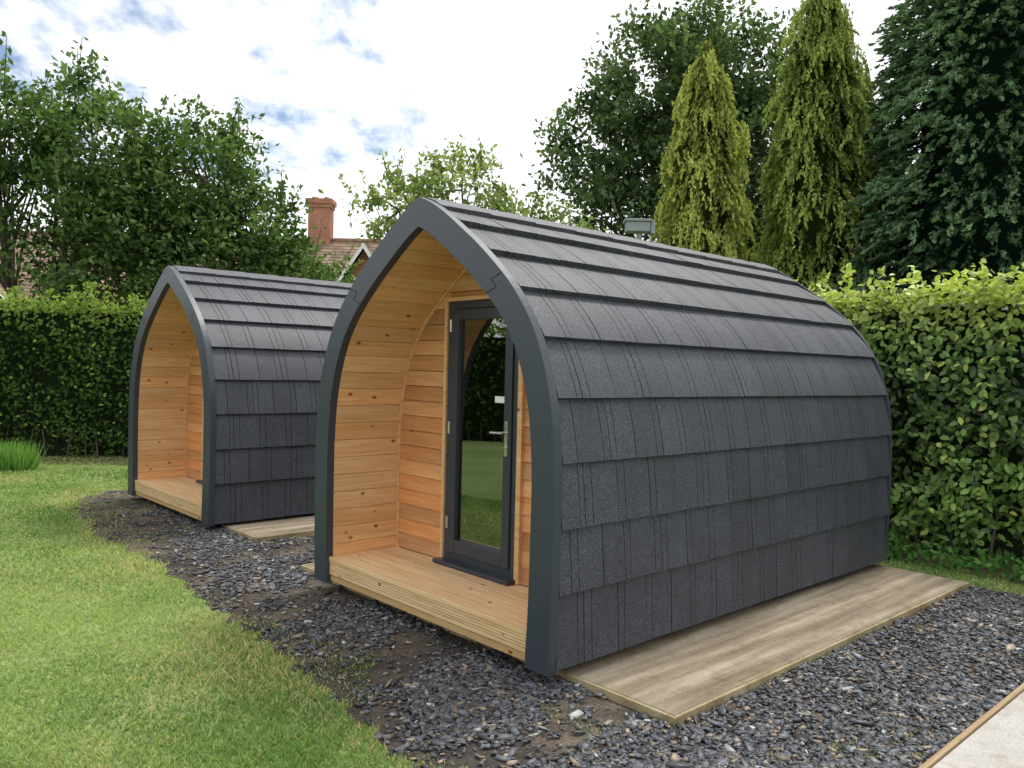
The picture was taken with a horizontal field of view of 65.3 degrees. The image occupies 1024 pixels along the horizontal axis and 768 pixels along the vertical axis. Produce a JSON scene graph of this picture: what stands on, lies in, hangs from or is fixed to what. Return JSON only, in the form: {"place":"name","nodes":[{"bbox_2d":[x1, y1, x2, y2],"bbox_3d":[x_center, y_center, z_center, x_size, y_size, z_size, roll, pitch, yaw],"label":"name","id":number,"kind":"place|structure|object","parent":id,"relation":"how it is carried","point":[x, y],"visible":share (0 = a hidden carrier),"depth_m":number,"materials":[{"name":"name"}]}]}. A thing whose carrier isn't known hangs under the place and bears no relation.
{"place":"outdoors","nodes":[
{"label":"outdoors","id":0,"kind":"place"},
{"bbox_2d":[0,197,368,312],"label":"walls and chimneys","id":1,"kind":"structure","parent":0,"point":[324,208],"depth_m":33.08,"materials":[{"name":"brick"}]},
{"bbox_2d":[0,243,370,299],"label":"white joinery","id":2,"kind":"object","parent":1,"relation":"attached to","point":[359,250],"visible":0.15,"depth_m":28.36,"materials":[{"name":"white wood"}]},
{"bbox_2d":[0,230,382,305],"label":"roof","id":3,"kind":"structure","parent":1,"relation":"on","point":[341,246],"depth_m":32.41,"materials":[{"name":"tile"}]},
{"bbox_2d":[0,0,937,241],"label":"sky","id":4,"kind":"structure","parent":0,"point":[335,83],"materials":[{"name":"white"}]},
{"bbox_2d":[0,455,1023,767],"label":"ground","id":5,"kind":"structure","parent":0,"point":[112,644],"depth_m":4.61,"materials":[{"name":"green plant"}]},
{"bbox_2d":[0,439,47,471],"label":"tall grass","id":6,"kind":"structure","parent":5,"relation":"on","point":[14,457],"depth_m":12.22,"materials":[{"name":"green plant"}]},
{"bbox_2d":[38,456,127,464],"bbox_3d":[-8.767,1.262,14.069,9.938,0.001,2.499,1,1,-8],"label":"soil bed","id":7,"kind":"object","parent":5,"relation":"on","point":[102,459],"depth_m":13.60,"materials":[{"name":"brown soil"}]},
{"bbox_2d":[0,280,149,457],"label":"hornbeam hedge","id":8,"kind":"object","parent":7,"relation":"on","point":[65,373],"visible":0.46,"depth_m":14.01,"materials":[{"name":"green plant"}]},
{"bbox_2d":[0,30,224,313],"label":"apple tree","id":9,"kind":"object","parent":5,"relation":"on","point":[53,153],"visible":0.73,"depth_m":16.75,"materials":[{"name":"green plant"}]},
{"bbox_2d":[13,91,325,313],"bbox_3d":[-7.428,-2.571,18.170,6.648,7.855,4.609,1,1,0],"label":"apple tree","id":10,"kind":"object","parent":5,"relation":"on","point":[209,234],"visible":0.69,"depth_m":17.16,"materials":[{"name":"green plant"}]},
{"bbox_2d":[224,514,314,536],"bbox_3d":[-2.245,1.488,10.530,4.066,0.100,3.776,0,1,-42],"label":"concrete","id":11,"kind":"object","parent":5,"relation":"on","point":[275,526],"visible":0.11,"depth_m":8.31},
{"bbox_2d":[128,265,352,526],"bbox_3d":[-2.314,0.062,10.468,4.313,2.798,2.590,0,1,-42],"label":"camping pod","id":12,"kind":"object","parent":11,"relation":"on","point":[226,374],"visible":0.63,"depth_m":8.85,"materials":[{"name":"tile"}]},
{"bbox_2d":[222,524,313,541],"bbox_3d":[-2.245,1.490,10.530,4.110,0.097,3.820,0,1,-42],"label":"edging","id":13,"kind":"object","parent":11,"relation":"on","point":[278,536],"visible":0.08,"depth_m":7.96,"materials":[{"name":"beige wood"}]},
{"bbox_2d":[199,215,363,282],"bbox_3d":[-4.814,-1.217,18.422,5.005,5.247,3.161,1,1,0],"label":"hawthorn bush","id":14,"kind":"object","parent":5,"relation":"on","point":[300,271],"visible":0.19,"depth_m":17.85,"materials":[{"name":"green plant"}]},
{"bbox_2d":[338,134,610,245],"bbox_3d":[-1.115,-2.833,21.868,7.502,8.509,4.024,1,1,0],"label":"ash tree","id":15,"kind":"object","parent":5,"relation":"on","point":[415,189],"visible":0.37,"depth_m":21.58,"materials":[{"name":"green plant"}]},
{"bbox_2d":[73,489,1023,767],"bbox_3d":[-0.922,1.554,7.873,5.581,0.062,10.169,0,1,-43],"label":"gravel","id":16,"kind":"structure","parent":5,"relation":"on","point":[467,705],"depth_m":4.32,"materials":[{"name":"grey gravel"}]},
{"bbox_2d":[305,563,965,715],"bbox_3d":[1.025,1.637,6.711,4.066,0.100,3.776,0,1,-42],"label":"wooden decking","id":17,"kind":"object","parent":5,"relation":"on","point":[678,672],"visible":0.34,"depth_m":5.09,"materials":[{"name":"wood"}]},
{"bbox_2d":[314,197,891,676],"bbox_3d":[0.957,0.185,6.649,4.313,2.798,2.590,0,1,-42],"label":"camping pod","id":18,"kind":"object","parent":17,"relation":"on","point":[546,447],"visible":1,"depth_m":5.58,"materials":[{"name":"tile"}]},
{"bbox_2d":[301,563,969,726],"bbox_3d":[1.025,1.639,6.711,4.110,0.097,3.820,0,1,-42],"label":"edging","id":19,"kind":"object","parent":17,"relation":"on","point":[704,707],"visible":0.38,"depth_m":4.51,"materials":[{"name":"brown wood"}]},
{"bbox_2d":[520,0,805,262],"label":"oak tree","id":20,"kind":"object","parent":5,"relation":"on","point":[646,132],"visible":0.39,"depth_m":27.50,"materials":[{"name":"green plant"}]},
{"bbox_2d":[649,39,756,260],"bbox_3d":[4.215,-3.101,18.106,2.796,9.412,2.680,1,1,0],"label":"golden cypress","id":21,"kind":"object","parent":5,"relation":"on","point":[704,198],"visible":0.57,"depth_m":17.64,"materials":[{"name":"green plant"}]},
{"bbox_2d":[655,175,901,268],"bbox_3d":[9.491,-3.122,27.323,16.513,9.444,8.914,1,1,0],"label":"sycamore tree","id":22,"kind":"object","parent":5,"relation":"on","point":[759,240],"depth_m":26.10,"materials":[{"name":"green plant"}]},
{"bbox_2d":[747,0,882,308],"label":"golden cypress","id":23,"kind":"object","parent":5,"relation":"on","point":[817,99],"visible":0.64,"depth_m":17.70,"materials":[{"name":"green plant"}]},
{"bbox_2d":[747,79,901,302],"bbox_3d":[8.366,-3.385,20.474,5.210,10.097,4.870,1,1,0],"label":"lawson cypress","id":24,"kind":"object","parent":5,"relation":"on","point":[891,269],"visible":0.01,"depth_m":19.91,"materials":[{"name":"green plant"}]},
{"bbox_2d":[826,0,1023,309],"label":"tree","id":25,"kind":"object","parent":5,"relation":"on","point":[956,191],"visible":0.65,"depth_m":15.91,"materials":[{"name":"green plant"}]},
{"bbox_2d":[886,543,1023,583],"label":"soil bed","id":26,"kind":"object","parent":5,"relation":"on","point":[932,561],"depth_m":7.53,"materials":[{"name":"brown soil"}]},
{"bbox_2d":[623,218,654,239],"bbox_3d":[2.009,-0.556,12.991,0.490,4.200,0.300,1,1,0],"label":"street lamp","id":27,"kind":"object","parent":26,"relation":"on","point":[638,227],"visible":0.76,"depth_m":12.84,"materials":[{"name":"metal"}]},
{"bbox_2d":[796,258,1023,560],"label":"beech hedge","id":28,"kind":"object","parent":26,"relation":"on","point":[952,372],"visible":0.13,"depth_m":7.95,"materials":[{"name":"green plant"}]},
{"bbox_2d":[887,534,1023,581],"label":"ground ivy","id":29,"kind":"object","parent":26,"relation":"on","point":[994,558],"visible":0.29,"depth_m":7.37,"materials":[{"name":"green plant"}]},
{"bbox_2d":[918,683,1023,767],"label":"concrete path","id":30,"kind":"structure","parent":0,"point":[993,737],"depth_m":3.76,"materials":[{"name":"beige concrete"}]}
]}

